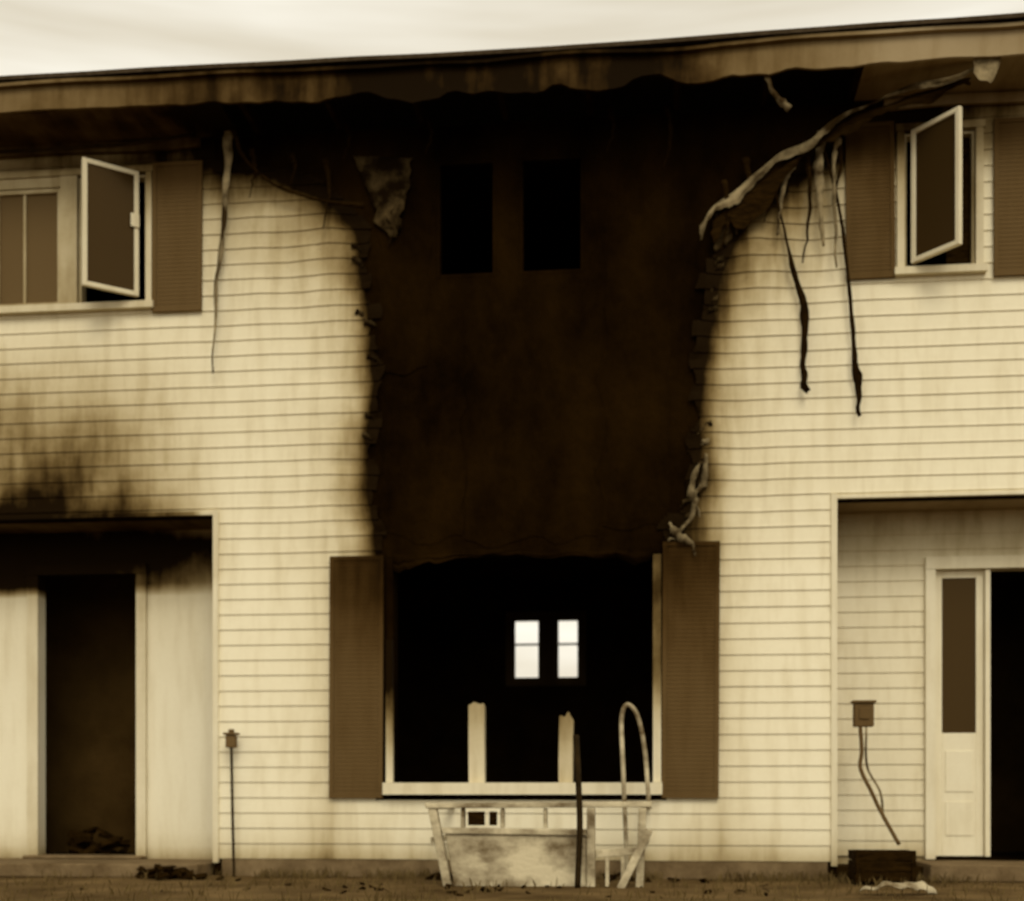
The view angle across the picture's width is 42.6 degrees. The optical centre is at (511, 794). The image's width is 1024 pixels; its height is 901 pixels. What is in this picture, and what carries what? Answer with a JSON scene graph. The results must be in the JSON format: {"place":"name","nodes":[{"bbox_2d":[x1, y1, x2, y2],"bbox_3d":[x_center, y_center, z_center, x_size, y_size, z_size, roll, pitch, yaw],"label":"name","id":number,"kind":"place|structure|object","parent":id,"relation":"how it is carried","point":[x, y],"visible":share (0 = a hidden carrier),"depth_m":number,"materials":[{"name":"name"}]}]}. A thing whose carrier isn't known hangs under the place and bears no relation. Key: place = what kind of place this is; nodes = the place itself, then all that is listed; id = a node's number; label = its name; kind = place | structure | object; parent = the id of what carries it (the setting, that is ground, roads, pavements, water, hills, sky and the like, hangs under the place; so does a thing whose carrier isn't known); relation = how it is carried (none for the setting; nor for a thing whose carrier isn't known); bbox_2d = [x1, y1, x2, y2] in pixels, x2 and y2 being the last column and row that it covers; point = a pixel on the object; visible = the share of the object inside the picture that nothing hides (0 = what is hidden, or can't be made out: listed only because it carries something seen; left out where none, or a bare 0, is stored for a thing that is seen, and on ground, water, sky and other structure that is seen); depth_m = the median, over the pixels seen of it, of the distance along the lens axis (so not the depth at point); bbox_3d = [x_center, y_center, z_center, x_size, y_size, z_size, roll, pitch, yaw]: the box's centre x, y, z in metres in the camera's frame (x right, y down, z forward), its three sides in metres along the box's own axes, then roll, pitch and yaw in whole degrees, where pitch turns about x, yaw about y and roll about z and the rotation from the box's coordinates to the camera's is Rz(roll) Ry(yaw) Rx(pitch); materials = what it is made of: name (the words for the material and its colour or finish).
{"place":"outdoors","nodes":[
{"label":"outdoors","id":0,"kind":"place"},
{"bbox_2d":[0,529,212,858],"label":"porch back wall","id":1,"kind":"structure","parent":0,"point":[179,563],"depth_m":10.24,"materials":[{"name":"beige paint"}]},
{"bbox_2d":[0,866,1023,900],"bbox_3d":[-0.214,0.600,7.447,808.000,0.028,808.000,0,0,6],"label":"ground","id":2,"kind":"structure","parent":0,"point":[537,894],"depth_m":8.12,"materials":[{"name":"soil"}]},
{"bbox_2d":[223,729,239,876],"bbox_3d":[-2.039,0.063,9.537,0.100,1.075,0.100,0,0,6],"label":"garden stake light","id":3,"kind":"object","parent":2,"relation":"on","point":[231,739],"visible":0.98,"depth_m":9.53,"materials":[{"name":"black metal"}]},
{"bbox_2d":[46,826,769,896],"bbox_3d":[-1.315,0.446,8.863,6.054,0.375,2.256,0,0,23],"label":"charred rubble","id":4,"kind":"object","parent":2,"relation":"on","point":[80,842],"visible":0.64,"depth_m":9.34,"materials":[{"name":"brown wood"}]},
{"bbox_2d":[0,103,1023,879],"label":"sheathing wall","id":5,"kind":"structure","parent":2,"relation":"on","point":[634,185],"depth_m":9.38,"materials":[{"name":"black wood"}]},
{"bbox_2d":[0,131,974,305],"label":"window mullion","id":6,"kind":"structure","parent":5,"relation":"attached to","point":[67,190],"depth_m":9.76},
{"bbox_2d":[82,157,139,297],"bbox_3d":[-2.924,-4.130,9.567,0.410,0.920,0.048,0,0,-34],"label":"casement sash","id":7,"kind":"object","parent":6,"relation":"attached to","point":[135,219],"visible":1,"depth_m":9.56,"materials":[{"name":"white wood"}]},
{"bbox_2d":[87,163,133,290],"bbox_3d":[-2.927,-4.130,9.572,0.344,0.854,0.008,0,0,-34],"label":"sash glass","id":8,"kind":"object","parent":7,"relation":"attached to","point":[110,230],"visible":1,"depth_m":9.57,"materials":[{"name":"brown glass"}]},
{"bbox_2d":[911,106,961,263],"bbox_3d":[2.881,-4.130,8.917,0.036,0.920,0.400,0,0,-34],"label":"casement sash","id":9,"kind":"object","parent":6,"relation":"attached to","point":[957,112],"visible":1,"depth_m":8.82,"materials":[{"name":"white wood"}]},
{"bbox_2d":[916,114,954,255],"bbox_3d":[2.881,-4.130,8.917,0.008,0.854,0.334,0,0,-34],"label":"sash glass","id":10,"kind":"object","parent":9,"relation":"attached to","point":[935,185],"visible":1,"depth_m":8.92,"materials":[{"name":"brown glass"}]},
{"bbox_2d":[0,56,1023,157],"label":"eave soffit","id":11,"kind":"structure","parent":5,"relation":"attached to","point":[42,129],"depth_m":9.36,"materials":[{"name":"brown wood"}]},
{"bbox_2d":[0,77,970,416],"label":"charred hanging strip","id":12,"kind":"object","parent":11,"relation":"hanging from","point":[756,199],"visible":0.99,"depth_m":9.13,"materials":[{"name":"black plastic"}]},
{"bbox_2d":[238,66,863,136],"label":"rafter tails","id":13,"kind":"object","parent":11,"relation":"attached to","point":[254,119],"visible":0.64,"depth_m":9.30,"materials":[{"name":"black wood"}]},
{"bbox_2d":[212,57,1000,372],"bbox_3d":[0.504,-4.030,9.090,5.476,1.900,0.460,0,0,6],"label":"drooping soffit strip","id":14,"kind":"object","parent":11,"relation":"attached to","point":[985,69],"visible":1,"depth_m":9.09,"materials":[{"name":"plastic"}]},
{"bbox_2d":[383,554,661,794],"bbox_3d":[0.074,-0.850,9.443,2.000,1.700,0.210,0,0,6],"label":"picture window frame","id":15,"kind":"object","parent":5,"relation":"attached to","point":[390,787],"visible":0.93,"depth_m":9.32,"materials":[{"name":"beige wood"}]},
{"bbox_2d":[468,702,485,782],"bbox_3d":[-0.252,-0.376,9.483,0.119,0.579,0.080,0,0,6],"label":"broken mullion","id":16,"kind":"object","parent":15,"relation":"on","point":[477,739],"visible":1,"depth_m":9.44},
{"bbox_2d":[393,548,652,572],"bbox_3d":[0.069,-1.677,9.382,1.870,0.153,0.061,0,0,6],"label":"burned lining","id":17,"kind":"object","parent":15,"relation":"attached to","point":[628,555],"visible":1,"depth_m":9.37,"materials":[{"name":"black wood"}]},
{"bbox_2d":[558,712,573,782],"bbox_3d":[0.389,-0.338,9.413,0.107,0.504,0.080,0,0,6],"label":"broken mullion","id":18,"kind":"object","parent":15,"relation":"on","point":[566,749],"visible":1,"depth_m":9.37},
{"bbox_2d":[374,196,671,547],"bbox_3d":[0.064,-3.056,9.421,2.152,2.560,0.007,0,0,6],"label":"burned sheathing layer","id":19,"kind":"object","parent":5,"relation":"attached to","point":[533,432],"visible":1,"depth_m":9.42,"materials":[{"name":"brown wood"}]},
{"bbox_2d":[386,154,660,639],"bbox_3d":[0.079,-2.850,9.462,1.977,3.460,0.130,0,0,6],"label":"charred window frame","id":20,"kind":"object","parent":5,"relation":"attached to","point":[523,162],"visible":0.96,"depth_m":9.45,"materials":[{"name":"black wood"}]},
{"bbox_2d":[851,700,900,845],"bbox_3d":[2.511,-0.151,9.056,0.354,0.997,0.158,0,0,25],"label":"utility meter","id":21,"kind":"object","parent":5,"relation":"attached to","point":[863,713],"visible":1,"depth_m":9.04,"materials":[{"name":"brown paint"}]},
{"bbox_2d":[837,509,1023,855],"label":"porch lap siding","id":22,"kind":"object","parent":5,"relation":"attached to","point":[881,608],"visible":0.86,"depth_m":9.63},
{"bbox_2d":[0,499,1023,533],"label":"porch soffit and cheeks","id":23,"kind":"structure","parent":2,"relation":"on","point":[925,506],"depth_m":9.91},
{"bbox_2d":[26,555,1023,858],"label":"door casing","id":24,"kind":"object","parent":23,"relation":"attached to","point":[34,573],"depth_m":10.22,"materials":[{"name":"white wood"}]},
{"bbox_2d":[936,570,983,855],"bbox_3d":[3.268,-0.594,9.609,0.351,2.088,0.047,0,0,6],"label":"sidelight","id":25,"kind":"object","parent":24,"relation":"attached to","point":[959,794],"depth_m":9.60,"materials":[{"name":"white wood"}]},
{"bbox_2d":[0,854,1023,881],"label":"porch step","id":26,"kind":"object","parent":2,"relation":"on","point":[98,865],"visible":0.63,"depth_m":9.49,"materials":[{"name":"concrete"}]},
{"bbox_2d":[222,859,826,879],"bbox_3d":[0.007,0.536,9.481,16.000,0.128,0.108,0,0,6],"label":"foundation","id":27,"kind":"object","parent":2,"relation":"on","point":[672,869],"visible":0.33,"depth_m":9.48,"materials":[{"name":"concrete"}]},
{"bbox_2d":[0,101,1023,861],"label":"lap siding","id":28,"kind":"object","parent":27,"relation":"on","point":[266,423],"visible":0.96,"depth_m":9.53,"materials":[{"name":"plastic"}]},
{"bbox_2d":[0,165,153,315],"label":"window casing","id":29,"kind":"object","parent":28,"relation":"attached to","point":[147,303],"depth_m":9.71,"materials":[{"name":"white wood"}]},
{"bbox_2d":[0,194,56,304],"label":"window pane","id":30,"kind":"object","parent":29,"relation":"in","point":[41,248],"visible":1,"depth_m":9.83,"materials":[{"name":"brown glass"}]},
{"bbox_2d":[152,160,202,312],"bbox_3d":[-2.466,-4.110,9.672,0.382,1.102,0.024,0,0,6],"label":"window shutter","id":31,"kind":"object","parent":28,"relation":"attached to","point":[177,214],"depth_m":9.67,"materials":[{"name":"brown wood"}]},
{"bbox_2d":[329,555,383,797],"bbox_3d":[-1.130,-0.853,9.527,0.401,1.756,0.024,0,0,6],"label":"window shutter","id":32,"kind":"object","parent":28,"relation":"attached to","point":[356,625],"depth_m":9.52,"materials":[{"name":"brown wood"}]},
{"bbox_2d":[353,156,412,243],"bbox_3d":[-0.936,-4.309,9.501,0.442,0.661,0.038,0,0,6],"label":"peeled siding flap","id":33,"kind":"object","parent":28,"relation":"attached to","point":[387,182],"visible":1,"depth_m":9.50,"materials":[{"name":"plastic"}]},
{"bbox_2d":[0,491,1023,865],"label":"porch trim","id":34,"kind":"structure","parent":28,"relation":"attached to","point":[216,659],"depth_m":9.64,"materials":[{"name":"beige wood"}]},
{"bbox_2d":[351,242,723,526],"bbox_3d":[0.165,-2.930,9.393,2.693,2.171,0.042,0,0,6],"label":"torn siding edge","id":35,"kind":"object","parent":28,"relation":"attached to","point":[370,322],"visible":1,"depth_m":9.51,"materials":[{"name":"plastic"}]},
{"bbox_2d":[668,438,709,555],"bbox_3d":[1.382,-2.892,9.238,0.567,2.425,0.084,0,0,1],"label":"torn siding edge","id":36,"kind":"object","parent":28,"relation":"attached to","point":[685,539],"visible":1,"depth_m":9.23,"materials":[{"name":"plastic"}]},
{"bbox_2d":[662,541,719,797],"bbox_3d":[1.261,-0.880,9.266,0.408,1.812,0.024,0,0,6],"label":"window shutter","id":37,"kind":"object","parent":28,"relation":"attached to","point":[690,670],"depth_m":9.26,"materials":[{"name":"brown wood"}]},
{"bbox_2d":[711,197,737,250],"bbox_3d":[1.596,-4.085,9.221,0.388,0.530,0.040,0,0,4],"label":"peeled siding flap","id":38,"kind":"object","parent":28,"relation":"attached to","point":[719,241],"visible":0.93,"depth_m":9.23,"materials":[{"name":"plastic"}]},
{"bbox_2d":[845,121,895,279],"bbox_3d":[2.491,-4.130,9.132,0.340,1.083,0.024,0,0,6],"label":"window shutter","id":39,"kind":"object","parent":28,"relation":"attached to","point":[870,191],"depth_m":9.13,"materials":[{"name":"brown wood"}]},
{"bbox_2d":[894,119,987,276],"bbox_3d":[2.962,-4.125,9.088,0.620,1.050,0.090,0,0,6],"label":"window casing","id":40,"kind":"object","parent":28,"relation":"attached to","point":[978,266],"depth_m":9.06,"materials":[{"name":"white wood"}]},
{"bbox_2d":[993,117,1023,276],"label":"window shutter","id":41,"kind":"object","parent":28,"relation":"attached to","point":[1008,196],"depth_m":9.03,"materials":[{"name":"brown wood"}]},
{"bbox_2d":[398,585,652,781],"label":"wall","id":42,"kind":"structure","parent":2,"relation":"on","point":[451,655],"depth_m":13.46,"materials":[{"name":"black paint"}]},
{"bbox_2d":[506,611,585,685],"bbox_3d":[0.348,-1.490,13.435,0.820,0.760,0.092,0,0,6],"label":"window frame","id":43,"kind":"object","parent":42,"relation":"attached to","point":[548,644],"visible":1,"depth_m":13.40,"materials":[{"name":"brown paint"}]},
{"bbox_2d":[52,143,1023,876],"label":"room partitions","id":44,"kind":"object","parent":2,"relation":"on","point":[550,217],"visible":0.07,"depth_m":11.56,"materials":[{"name":"black"}]},
{"bbox_2d":[46,571,1023,852],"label":"hall wall","id":45,"kind":"structure","parent":44,"relation":"on","point":[90,701],"depth_m":11.36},
{"bbox_2d":[424,802,652,887],"bbox_3d":[0.207,0.327,8.885,1.482,0.564,0.990,0,0,6],"label":"broken wooden furniture","id":46,"kind":"object","parent":2,"relation":"on","point":[523,856],"visible":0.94,"depth_m":8.52,"materials":[{"name":"brown wood"}]},
{"bbox_2d":[573,702,650,887],"bbox_3d":[0.618,-0.017,8.725,0.198,1.236,0.910,0,0,36],"label":"bent metal pipe","id":47,"kind":"object","parent":2,"relation":"on","point":[579,805],"visible":0.97,"depth_m":9.02,"materials":[{"name":"grey metal"}]},
{"bbox_2d":[848,850,915,882],"bbox_3d":[2.494,0.480,8.854,0.400,0.220,0.315,0,0,6],"label":"wooden crate","id":48,"kind":"object","parent":2,"relation":"on","point":[889,865],"visible":0.94,"depth_m":8.72,"materials":[{"name":"brown wood"}]},
{"bbox_2d":[860,881,936,893],"bbox_3d":[2.318,0.563,7.857,0.469,0.089,0.136,0,0,3],"label":"fallen siding strip","id":49,"kind":"object","parent":2,"relation":"on","point":[921,885],"visible":0.98,"depth_m":7.84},
{"bbox_2d":[0,0,1023,677],"label":"sky","id":50,"kind":"structure","parent":0,"point":[37,36],"materials":[{"name":"white"}]},
{"bbox_2d":[837,569,1023,863],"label":"porch back wall","id":51,"kind":"structure","parent":0,"point":[842,859],"depth_m":9.62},
{"bbox_2d":[946,138,969,264],"bbox_3d":[3.110,-4.125,9.152,0.160,0.890,0.010,0,0,6],"label":"window opening","id":52,"kind":"object","parent":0,"point":[960,254],"depth_m":9.14,"materials":[{"name":"black"}]},
{"bbox_3d":[0.227,-5.255,11.498,16.000,0.850,4.150,0,0,6],"label":"gable end","id":53,"kind":"object","parent":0,"visible":0},
{"bbox_2d":[0,12,1023,141],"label":"roof","id":54,"kind":"structure","parent":53,"relation":"on","point":[653,95],"depth_m":10.03,"materials":[{"name":"wood"}]},
{"bbox_2d":[0,21,1023,113],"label":"eave fascia","id":55,"kind":"structure","parent":54,"relation":"attached to","point":[589,70],"depth_m":8.89,"materials":[{"name":"brown wood"}]}
]}

